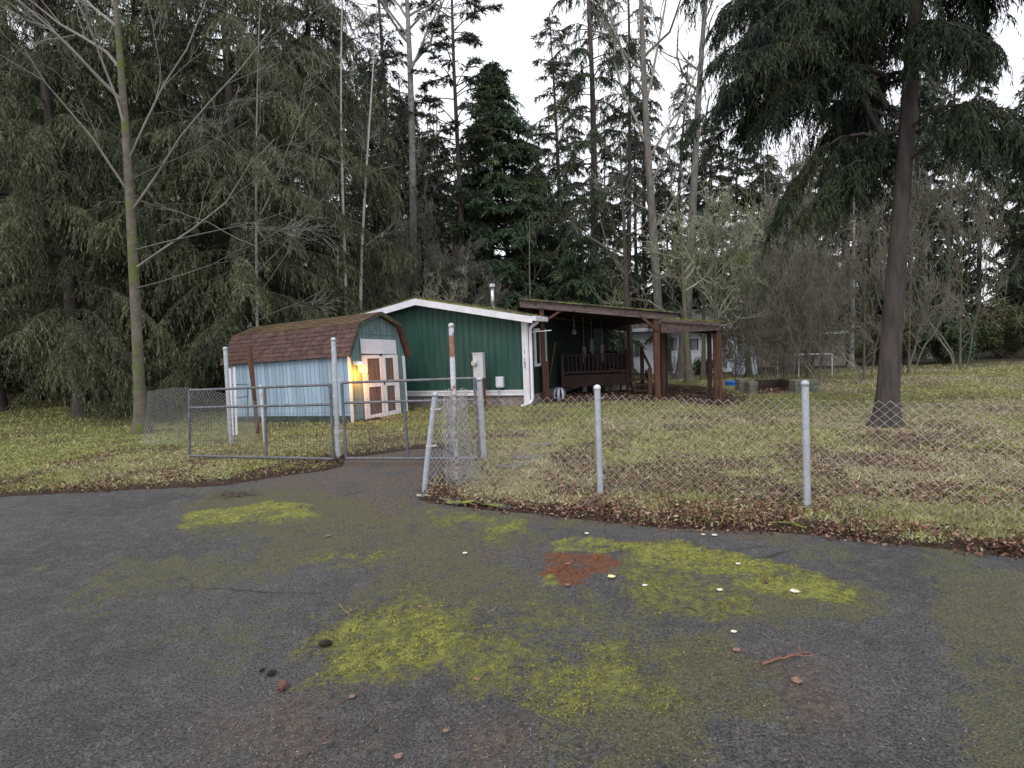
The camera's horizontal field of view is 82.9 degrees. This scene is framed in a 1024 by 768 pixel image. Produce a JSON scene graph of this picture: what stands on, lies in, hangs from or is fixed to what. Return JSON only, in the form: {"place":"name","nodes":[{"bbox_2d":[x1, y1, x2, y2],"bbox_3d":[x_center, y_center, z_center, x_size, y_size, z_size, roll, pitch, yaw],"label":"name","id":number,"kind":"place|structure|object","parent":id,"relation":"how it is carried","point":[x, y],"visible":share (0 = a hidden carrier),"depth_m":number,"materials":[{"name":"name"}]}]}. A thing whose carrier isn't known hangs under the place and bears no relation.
{"place":"outdoors","nodes":[
{"label":"outdoors","id":0,"kind":"place"},
{"bbox_2d":[0,449,1023,767],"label":"driveway","id":1,"kind":"structure","parent":0,"point":[140,581],"depth_m":3.20,"materials":[{"name":"grey asphalt"}]},
{"bbox_2d":[45,499,862,725],"bbox_3d":[-1.271,1.345,4.415,4.080,0.038,6.128,-6,6,-44],"label":"moss","id":2,"kind":"object","parent":1,"relation":"on","point":[437,640],"visible":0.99,"depth_m":3.31,"materials":[{"name":"green plant"}]},
{"bbox_2d":[0,452,1023,560],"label":"leaf litter","id":3,"kind":"object","parent":1,"relation":"on","point":[770,516],"visible":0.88,"depth_m":4.98,"materials":[{"name":"plant"}]},
{"bbox_2d":[0,343,1023,557],"bbox_3d":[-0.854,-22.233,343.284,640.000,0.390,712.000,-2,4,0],"label":"ground","id":4,"kind":"structure","parent":0,"point":[984,357],"depth_m":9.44,"materials":[{"name":"green plant"}]},
{"bbox_2d":[0,1,99,401],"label":"cedar tree","id":5,"kind":"object","parent":4,"relation":"on","point":[10,398],"depth_m":24.95,"materials":[{"name":"green plant"}]},
{"bbox_2d":[0,0,147,411],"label":"cedar tree","id":6,"kind":"object","parent":4,"relation":"on","point":[4,403],"visible":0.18,"depth_m":19.01,"materials":[{"name":"green plant"}]},
{"bbox_2d":[0,0,219,425],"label":"cedar tree","id":7,"kind":"object","parent":4,"relation":"on","point":[45,137],"visible":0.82,"depth_m":15.16,"materials":[{"name":"green plant"}]},
{"bbox_2d":[27,0,208,341],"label":"cedar tree","id":8,"kind":"object","parent":4,"relation":"on","point":[111,107],"visible":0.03,"depth_m":25.63,"materials":[{"name":"green plant"}]},
{"bbox_2d":[11,0,283,422],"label":"cedar tree","id":9,"kind":"object","parent":4,"relation":"on","point":[144,110],"visible":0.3,"depth_m":16.88,"materials":[{"name":"green plant"}]},
{"bbox_2d":[121,0,250,388],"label":"cedar tree","id":10,"kind":"object","parent":4,"relation":"on","point":[177,13],"visible":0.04,"depth_m":28.66,"materials":[{"name":"green plant"}]},
{"bbox_2d":[140,388,260,445],"bbox_3d":[-5.657,0.581,10.472,2.483,1.058,0.140,-2,4,9],"label":"old fence","id":11,"kind":"object","parent":4,"relation":"on","point":[192,418],"visible":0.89,"depth_m":10.47,"materials":[{"name":"metal"}]},
{"bbox_2d":[0,0,402,434],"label":"maple tree","id":12,"kind":"object","parent":4,"relation":"on","point":[139,419],"visible":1,"depth_m":12.65,"materials":[{"name":"brown plant"}]},
{"bbox_2d":[61,0,378,424],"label":"cedar tree","id":13,"kind":"object","parent":4,"relation":"on","point":[237,278],"visible":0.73,"depth_m":16.29,"materials":[{"name":"green plant"}]},
{"bbox_2d":[109,0,385,325],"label":"maple sapling","id":14,"kind":"object","parent":4,"relation":"on","point":[256,262],"visible":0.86,"depth_m":15.36,"materials":[{"name":"grey plant"}]},
{"bbox_2d":[246,345,259,433],"bbox_3d":[-5.188,0.131,11.626,0.157,1.805,0.110,-2,4,0],"label":"rusty brown post","id":15,"kind":"object","parent":4,"relation":"on","point":[249,350],"visible":0.89,"depth_m":11.58,"materials":[{"name":"orange metal"}]},
{"bbox_2d":[188,383,334,459],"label":"gate","id":16,"kind":"structure","parent":4,"relation":"on","point":[264,419],"depth_m":8.41,"materials":[{"name":"grey metal"}]},
{"bbox_2d":[183,0,357,328],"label":"cedar tree","id":17,"kind":"object","parent":4,"relation":"on","point":[274,45],"visible":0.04,"depth_m":24.54,"materials":[{"name":"green plant"}]},
{"bbox_2d":[215,0,418,335],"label":"cedar tree","id":18,"kind":"object","parent":4,"relation":"on","point":[354,107],"visible":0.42,"depth_m":20.92,"materials":[{"name":"green plant"}]},
{"bbox_2d":[220,312,413,422],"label":"garden shed","id":19,"kind":"structure","parent":4,"relation":"on","point":[300,353],"depth_m":13.53,"materials":[{"name":"blue wood"}]},
{"bbox_2d":[361,354,384,419],"bbox_3d":[-3.155,0.062,13.300,0.066,1.492,0.660,-2,2,29],"label":"door","id":20,"kind":"structure","parent":19,"relation":"in","point":[373,363],"depth_m":13.29,"materials":[{"name":"white paint"}]},
{"bbox_2d":[382,355,400,415],"bbox_3d":[-2.867,0.026,13.816,0.067,1.443,0.560,-2,2,29],"label":"door","id":21,"kind":"structure","parent":19,"relation":"in","point":[390,370],"depth_m":13.83,"materials":[{"name":"white paint"}]},
{"bbox_2d":[296,0,374,315],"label":"thin alder","id":22,"kind":"object","parent":4,"relation":"on","point":[342,179],"visible":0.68,"depth_m":19.18,"materials":[{"name":"grey plant"}]},
{"bbox_2d":[331,337,342,457],"bbox_3d":[-2.599,0.258,8.560,0.174,1.891,0.089,-4,4,-25],"label":"gate post","id":23,"kind":"object","parent":4,"relation":"on","point":[335,395],"visible":0.92,"depth_m":8.53,"materials":[{"name":"metal"}]},
{"bbox_2d":[334,53,387,297],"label":"forest conifer","id":24,"kind":"object","parent":4,"relation":"on","point":[363,97],"visible":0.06,"depth_m":34.21,"materials":[{"name":"green plant"}]},
{"bbox_2d":[339,241,399,311],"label":"bare bush","id":25,"kind":"object","parent":4,"relation":"on","point":[365,291],"visible":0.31,"depth_m":21.65,"materials":[{"name":"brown plant"}]},
{"bbox_2d":[320,3,426,308],"bbox_3d":[-4.888,-6.684,20.697,2.161,14.499,4.076,2,5,43],"label":"thin alder","id":26,"kind":"object","parent":4,"relation":"on","point":[363,219],"visible":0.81,"depth_m":20.30,"materials":[{"name":"grey plant"}]},
{"bbox_2d":[341,162,420,308],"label":"cedar tree","id":27,"kind":"object","parent":4,"relation":"on","point":[375,225],"visible":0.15,"depth_m":24.29,"materials":[{"name":"green plant"}]},
{"bbox_2d":[343,0,428,285],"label":"fir tree","id":28,"kind":"object","parent":4,"relation":"on","point":[387,53],"visible":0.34,"depth_m":31.56,"materials":[{"name":"green plant"}]},
{"bbox_2d":[356,83,424,284],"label":"forest conifer","id":29,"kind":"object","parent":4,"relation":"on","point":[391,117],"visible":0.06,"depth_m":34.86,"materials":[{"name":"green plant"}]},
{"bbox_2d":[376,209,443,304],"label":"bare bush","id":30,"kind":"object","parent":4,"relation":"on","point":[404,280],"visible":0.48,"depth_m":23.79,"materials":[{"name":"brown plant"}]},
{"bbox_2d":[340,377,480,459],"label":"wide gate","id":31,"kind":"structure","parent":4,"relation":"on","point":[404,401],"depth_m":7.93,"materials":[{"name":"grey metal"}]},
{"bbox_2d":[333,0,490,295],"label":"alder tree","id":32,"kind":"object","parent":4,"relation":"on","point":[407,14],"visible":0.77,"depth_m":26.11,"materials":[{"name":"grey plant"}]},
{"bbox_2d":[381,119,444,293],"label":"forest conifer","id":33,"kind":"object","parent":4,"relation":"on","point":[404,161],"visible":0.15,"depth_m":31.91,"materials":[{"name":"green plant"}]},
{"bbox_2d":[399,168,453,298],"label":"forest conifer","id":34,"kind":"object","parent":4,"relation":"on","point":[431,193],"visible":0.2,"depth_m":29.28,"materials":[{"name":"green plant"}]},
{"bbox_2d":[422,392,440,492],"bbox_3d":[-0.907,0.689,6.448,0.276,1.204,0.070,-1,4,15],"label":"leaning post","id":35,"kind":"object","parent":4,"relation":"on","point":[433,409],"visible":0.95,"depth_m":6.42,"materials":[{"name":"metal"}]},
{"bbox_2d":[427,388,481,485],"bbox_3d":[-0.650,0.626,6.624,0.429,1.144,0.634,0,5,30],"label":"loose mesh","id":36,"kind":"object","parent":35,"relation":"attached to","point":[454,429],"visible":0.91,"depth_m":6.61,"materials":[{"name":"metal"}]},
{"bbox_2d":[387,172,476,303],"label":"bare bush","id":37,"kind":"object","parent":4,"relation":"on","point":[429,213],"visible":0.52,"depth_m":25.33,"materials":[{"name":"brown plant"}]},
{"bbox_2d":[415,96,455,295],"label":"forest conifer","id":38,"kind":"object","parent":4,"relation":"on","point":[439,172],"visible":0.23,"depth_m":36.92,"materials":[{"name":"green plant"}]},
{"bbox_2d":[391,252,483,303],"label":"lichen bush","id":39,"kind":"object","parent":4,"relation":"on","point":[436,288],"visible":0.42,"depth_m":21.86,"materials":[{"name":"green plant"}]},
{"bbox_2d":[392,236,511,306],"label":"bare bush","id":40,"kind":"object","parent":4,"relation":"on","point":[446,260],"visible":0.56,"depth_m":23.29,"materials":[{"name":"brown plant"}]},
{"bbox_2d":[448,323,458,479],"bbox_3d":[-0.675,0.274,6.765,0.067,1.962,0.097,-6,5,-41],"label":"rusty pipe post","id":41,"kind":"object","parent":4,"relation":"on","point":[452,356],"visible":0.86,"depth_m":6.72,"materials":[{"name":"metal"}]},
{"bbox_2d":[400,0,516,303],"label":"fir tree","id":42,"kind":"object","parent":4,"relation":"on","point":[474,41],"visible":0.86,"depth_m":26.84,"materials":[{"name":"green plant"}]},
{"bbox_2d":[471,352,485,407],"bbox_3d":[-0.817,-0.011,14.327,0.299,1.526,0.265,-1,4,19],"label":"electric meter","id":43,"kind":"object","parent":4,"relation":"on","point":[478,363],"visible":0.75,"depth_m":14.26,"materials":[{"name":"grey metal"}]},
{"bbox_2d":[476,377,486,458],"bbox_3d":[-0.435,0.530,7.975,0.143,1.265,0.088,-2,4,0],"label":"latch post","id":44,"kind":"object","parent":4,"relation":"on","point":[480,400],"visible":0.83,"depth_m":7.94,"materials":[{"name":"metal"}]},
{"bbox_2d":[359,284,615,406],"bbox_3d":[0.097,-1.531,21.973,6.566,3.720,14.930,-1,4,19],"label":"mobile home","id":45,"kind":"object","parent":4,"relation":"on","point":[507,341],"visible":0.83,"depth_m":15.05,"materials":[{"name":"wood"}]},
{"bbox_2d":[0,368,1023,767],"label":"fallen leaves","id":46,"kind":"object","parent":4,"relation":"on","point":[948,492],"depth_m":6.01,"materials":[{"name":"plant"}]},
{"bbox_2d":[9,243,1023,346],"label":"woods","id":47,"kind":"object","parent":4,"relation":"on","point":[1007,294],"visible":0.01,"depth_m":55.06,"materials":[{"name":"green plant"}]},
{"bbox_2d":[424,59,624,351],"bbox_3d":[0.085,-7.338,28.478,10.597,16.911,10.723,-2,4,0],"label":"fir tree","id":48,"kind":"object","parent":4,"relation":"on","point":[504,149],"visible":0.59,"depth_m":27.38,"materials":[{"name":"green plant"}]},
{"bbox_2d":[511,11,590,296],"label":"fir tree","id":49,"kind":"object","parent":4,"relation":"on","point":[561,83],"visible":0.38,"depth_m":33.10,"materials":[{"name":"green plant"}]},
{"bbox_2d":[521,0,657,304],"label":"fir tree","id":50,"kind":"object","parent":4,"relation":"on","point":[594,142],"visible":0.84,"depth_m":25.62,"materials":[{"name":"green plant"}]},
{"bbox_2d":[542,209,647,377],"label":"fir tree","id":51,"kind":"object","parent":4,"relation":"on","point":[570,273],"visible":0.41,"depth_m":25.24,"materials":[{"name":"green plant"}]},
{"bbox_2d":[560,346,633,393],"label":"porch deck","id":52,"kind":"structure","parent":4,"relation":"on","point":[619,361],"depth_m":17.01,"materials":[{"name":"brown wood"}]},
{"bbox_2d":[517,298,679,401],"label":"porch roof","id":53,"kind":"structure","parent":4,"relation":"on","point":[607,318],"depth_m":15.33,"materials":[{"name":"wood"}]},
{"bbox_2d":[544,137,654,381],"bbox_3d":[3.693,-4.706,21.975,4.451,9.783,2.178,-4,4,-18],"label":"mossy tree","id":54,"kind":"object","parent":4,"relation":"on","point":[626,283],"visible":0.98,"depth_m":22.00,"materials":[{"name":"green plant"}]},
{"bbox_2d":[594,385,606,494],"bbox_3d":[0.907,0.627,5.964,0.078,1.248,0.113,1,5,42],"label":"fence post","id":55,"kind":"object","parent":4,"relation":"on","point":[598,430],"visible":0.98,"depth_m":5.92,"materials":[{"name":"metal"}]},
{"bbox_2d":[580,128,625,305],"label":"forest conifer","id":56,"kind":"object","parent":4,"relation":"on","point":[610,204],"visible":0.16,"depth_m":33.45,"materials":[{"name":"green plant"}]},
{"bbox_2d":[588,0,688,375],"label":"fir tree","id":57,"kind":"object","parent":4,"relation":"on","point":[636,101],"visible":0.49,"depth_m":29.17,"materials":[{"name":"green plant"}]},
{"bbox_2d":[629,347,653,394],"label":"porch steps","id":58,"kind":"structure","parent":4,"relation":"on","point":[648,378],"depth_m":16.77,"materials":[{"name":"brown wood"}]},
{"bbox_2d":[603,21,680,308],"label":"fir tree","id":59,"kind":"object","parent":4,"relation":"on","point":[642,259],"visible":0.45,"depth_m":31.09,"materials":[{"name":"green plant"}]},
{"bbox_2d":[607,105,679,308],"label":"forest conifer","id":60,"kind":"object","parent":4,"relation":"on","point":[636,300],"visible":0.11,"depth_m":35.54,"materials":[{"name":"green plant"}]},
{"bbox_2d":[545,385,754,406],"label":"porch leaves","id":61,"kind":"object","parent":4,"relation":"on","point":[641,393],"visible":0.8,"depth_m":15.56,"materials":[{"name":"brown plant"}]},
{"bbox_2d":[577,0,741,380],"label":"cottonwood","id":62,"kind":"object","parent":4,"relation":"on","point":[652,223],"visible":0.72,"depth_m":23.11,"materials":[{"name":"grey plant"}]},
{"bbox_2d":[632,175,706,370],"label":"forest conifer","id":63,"kind":"object","parent":4,"relation":"on","point":[665,193],"visible":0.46,"depth_m":30.35,"materials":[{"name":"green plant"}]},
{"bbox_2d":[646,50,714,309],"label":"fir tree","id":64,"kind":"object","parent":4,"relation":"on","point":[679,106],"visible":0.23,"depth_m":37.18,"materials":[{"name":"green plant"}]},
{"bbox_2d":[616,309,745,373],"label":"white house","id":65,"kind":"structure","parent":4,"relation":"on","point":[640,333],"depth_m":30.99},
{"bbox_2d":[645,0,724,379],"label":"bare tree","id":66,"kind":"object","parent":4,"relation":"on","point":[680,366],"visible":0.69,"depth_m":25.50,"materials":[{"name":"brown plant"}]},
{"bbox_2d":[659,318,723,405],"bbox_3d":[4.851,-0.708,16.052,1.456,2.241,6.196,-1,4,15],"label":"side canopy","id":67,"kind":"object","parent":4,"relation":"on","point":[677,325],"visible":0.97,"depth_m":14.09,"materials":[{"name":"wood"}]},
{"bbox_2d":[642,182,755,381],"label":"mossy tree","id":68,"kind":"object","parent":4,"relation":"on","point":[689,374],"visible":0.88,"depth_m":20.38,"materials":[{"name":"green plant"}]},
{"bbox_2d":[674,131,738,308],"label":"forest conifer","id":69,"kind":"object","parent":4,"relation":"on","point":[716,211],"visible":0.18,"depth_m":33.27,"materials":[{"name":"green plant"}]},
{"bbox_2d":[670,203,745,379],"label":"mossy tree","id":70,"kind":"object","parent":4,"relation":"on","point":[703,373],"visible":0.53,"depth_m":21.86,"materials":[{"name":"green plant"}]},
{"bbox_2d":[588,176,838,379],"bbox_3d":[7.028,-3.660,21.312,8.998,7.540,4.809,0,5,29],"label":"lichen tree","id":71,"kind":"object","parent":4,"relation":"on","point":[709,234],"visible":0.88,"depth_m":20.26,"materials":[{"name":"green plant"}]},
{"bbox_2d":[671,118,758,313],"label":"forest conifer","id":72,"kind":"object","parent":4,"relation":"on","point":[716,179],"visible":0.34,"depth_m":32.40,"materials":[{"name":"green plant"}]},
{"bbox_2d":[693,137,763,319],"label":"fir tree","id":73,"kind":"object","parent":4,"relation":"on","point":[738,193],"visible":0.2,"depth_m":34.79,"materials":[{"name":"green plant"}]},
{"bbox_2d":[674,191,787,377],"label":"lichen tree","id":74,"kind":"object","parent":4,"relation":"on","point":[748,372],"visible":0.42,"depth_m":23.60,"materials":[{"name":"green plant"}]},
{"bbox_2d":[705,305,765,378],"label":"bare bush","id":75,"kind":"object","parent":4,"relation":"on","point":[736,358],"visible":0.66,"depth_m":21.94,"materials":[{"name":"brown plant"}]},
{"bbox_2d":[456,395,1023,525],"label":"chain link fence","id":76,"kind":"object","parent":4,"relation":"on","point":[757,449],"visible":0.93,"depth_m":5.42,"materials":[{"name":"grey metal"}]},
{"bbox_2d":[732,150,778,314],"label":"forest conifer","id":77,"kind":"object","parent":4,"relation":"on","point":[760,167],"visible":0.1,"depth_m":34.88,"materials":[{"name":"green plant"}]},
{"bbox_2d":[722,249,804,379],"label":"bare bush","id":78,"kind":"object","parent":4,"relation":"on","point":[763,297],"visible":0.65,"depth_m":19.76,"materials":[{"name":"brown plant"}]},
{"bbox_2d":[738,293,801,379],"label":"bare bush","id":79,"kind":"object","parent":4,"relation":"on","point":[769,325],"visible":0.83,"depth_m":18.47,"materials":[{"name":"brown plant"}]},
{"bbox_2d":[728,210,824,378],"bbox_3d":[8.713,-2.714,19.063,1.745,5.840,3.413,-4,5,-28],"label":"bare bush","id":80,"kind":"object","parent":4,"relation":"on","point":[778,273],"visible":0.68,"depth_m":18.75,"materials":[{"name":"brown plant"}]},
{"bbox_2d":[749,192,804,377],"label":"bare bush","id":81,"kind":"object","parent":4,"relation":"on","point":[768,262],"visible":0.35,"depth_m":21.75,"materials":[{"name":"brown plant"}]},
{"bbox_2d":[735,378,819,393],"bbox_3d":[7.179,0.064,15.914,1.742,0.388,1.497,-2,4,0],"label":"block planter","id":82,"kind":"object","parent":4,"relation":"on","point":[759,386],"visible":0.86,"depth_m":15.52,"materials":[{"name":"grey concrete"}]},
{"bbox_2d":[768,299,809,379],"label":"bare bush","id":83,"kind":"object","parent":4,"relation":"on","point":[781,334],"visible":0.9,"depth_m":18.21,"materials":[{"name":"brown plant"}]},
{"bbox_2d":[733,132,858,374],"bbox_3d":[12.988,-5.393,25.772,5.688,11.166,2.909,-2,4,1],"label":"bare bush","id":84,"kind":"object","parent":4,"relation":"on","point":[809,193],"visible":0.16,"depth_m":25.24,"materials":[{"name":"brown plant"}]},
{"bbox_2d":[756,327,846,366],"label":"outbuilding","id":85,"kind":"structure","parent":4,"relation":"on","point":[816,362],"depth_m":32.48,"materials":[{"name":"white paint"}]},
{"bbox_2d":[736,96,873,374],"bbox_3d":[12.010,-5.674,23.989,3.103,11.910,6.067,-5,5,-34],"label":"bare bush","id":86,"kind":"object","parent":4,"relation":"on","point":[800,163],"visible":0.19,"depth_m":23.53,"materials":[{"name":"brown plant"}]},
{"bbox_2d":[801,380,810,507],"bbox_3d":[2.653,0.599,5.232,0.086,1.273,0.071,-2,4,0],"label":"fence post","id":87,"kind":"object","parent":4,"relation":"on","point":[806,443],"visible":0.94,"depth_m":5.21,"materials":[{"name":"metal"}]},
{"bbox_2d":[777,176,841,377],"bbox_3d":[10.005,-3.509,19.600,1.939,7.444,3.792,0,5,32],"label":"bare bush","id":88,"kind":"object","parent":4,"relation":"on","point":[812,271],"visible":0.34,"depth_m":19.80,"materials":[{"name":"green plant"}]},
{"bbox_2d":[770,240,854,382],"bbox_3d":[9.117,-2.035,17.560,1.358,4.543,2.654,-5,5,-32],"label":"bare bush","id":89,"kind":"object","parent":4,"relation":"on","point":[818,271],"visible":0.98,"depth_m":17.38,"materials":[{"name":"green plant"}]},
{"bbox_2d":[790,248,880,374],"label":"bare bush","id":90,"kind":"object","parent":4,"relation":"on","point":[846,331],"visible":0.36,"depth_m":21.74,"materials":[{"name":"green plant"}]},
{"bbox_2d":[671,0,1023,427],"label":"hemlock tree","id":91,"kind":"object","parent":4,"relation":"on","point":[785,59],"visible":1,"depth_m":8.82,"materials":[{"name":"green plant"}]},
{"bbox_2d":[791,190,921,380],"bbox_3d":[10.694,-2.831,18.095,2.133,6.089,4.171,-4,5,-29],"label":"bare bush","id":92,"kind":"object","parent":4,"relation":"on","point":[863,240],"visible":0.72,"depth_m":17.90,"materials":[{"name":"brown plant"}]},
{"bbox_2d":[832,75,917,357],"bbox_3d":[24.235,-12.709,39.515,5.502,21.794,5.584,-2,4,5],"label":"forest conifer","id":93,"kind":"object","parent":4,"relation":"on","point":[869,265],"visible":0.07,"depth_m":39.39,"materials":[{"name":"green plant"}]},
{"bbox_2d":[848,314,916,362],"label":"bush","id":94,"kind":"object","parent":4,"relation":"on","point":[904,350],"visible":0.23,"depth_m":31.55,"materials":[{"name":"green plant"}]},
{"bbox_2d":[833,24,932,359],"bbox_3d":[22.706,-12.688,36.547,5.591,22.298,5.675,-2,4,-3],"label":"forest conifer","id":95,"kind":"object","parent":4,"relation":"on","point":[896,108],"visible":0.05,"depth_m":35.83,"materials":[{"name":"green plant"}]},
{"bbox_2d":[838,159,975,373],"bbox_3d":[13.887,-3.830,19.864,4.550,7.787,2.327,-2,4,0],"label":"bare bush","id":96,"kind":"object","parent":4,"relation":"on","point":[913,231],"visible":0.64,"depth_m":19.62,"materials":[{"name":"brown plant"}]},
{"bbox_2d":[865,61,965,360],"bbox_3d":[23.096,-10.283,33.271,4.804,17.897,5.560,1,5,39],"label":"forest conifer","id":97,"kind":"object","parent":4,"relation":"on","point":[924,92],"visible":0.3,"depth_m":32.59,"materials":[{"name":"green plant"}]},
{"bbox_2d":[908,48,983,350],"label":"forest conifer","id":98,"kind":"object","parent":4,"relation":"on","point":[954,247],"visible":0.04,"depth_m":46.34,"materials":[{"name":"green plant"}]},
{"bbox_2d":[910,307,982,363],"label":"bush","id":99,"kind":"object","parent":4,"relation":"on","point":[941,353],"visible":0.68,"depth_m":29.39,"materials":[{"name":"green plant"}]},
{"bbox_2d":[878,148,1023,369],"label":"bare bush","id":100,"kind":"object","parent":4,"relation":"on","point":[982,230],"visible":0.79,"depth_m":21.65,"materials":[{"name":"grey plant"}]},
{"bbox_2d":[910,15,1000,306],"bbox_3d":[28.708,-13.738,38.726,5.675,23.664,5.591,-1,4,14],"label":"forest conifer","id":101,"kind":"object","parent":4,"relation":"on","point":[954,98],"visible":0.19,"depth_m":38.39,"materials":[{"name":"green plant"}]},
{"bbox_2d":[929,60,1023,352],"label":"forest conifer","id":102,"kind":"object","parent":4,"relation":"on","point":[988,103],"visible":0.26,"depth_m":40.04,"materials":[{"name":"green plant"}]},
{"bbox_2d":[971,296,1023,357],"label":"bush","id":103,"kind":"object","parent":4,"relation":"on","point":[1007,321],"visible":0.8,"depth_m":32.68,"materials":[{"name":"green plant"}]},
{"bbox_2d":[977,58,1023,313],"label":"forest conifer","id":104,"kind":"object","parent":4,"relation":"on","point":[1017,221],"visible":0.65,"depth_m":33.77,"materials":[{"name":"green plant"}]},
{"bbox_2d":[7,0,1023,305],"label":"sky","id":105,"kind":"structure","parent":0,"point":[509,43],"materials":[{"name":"white"}]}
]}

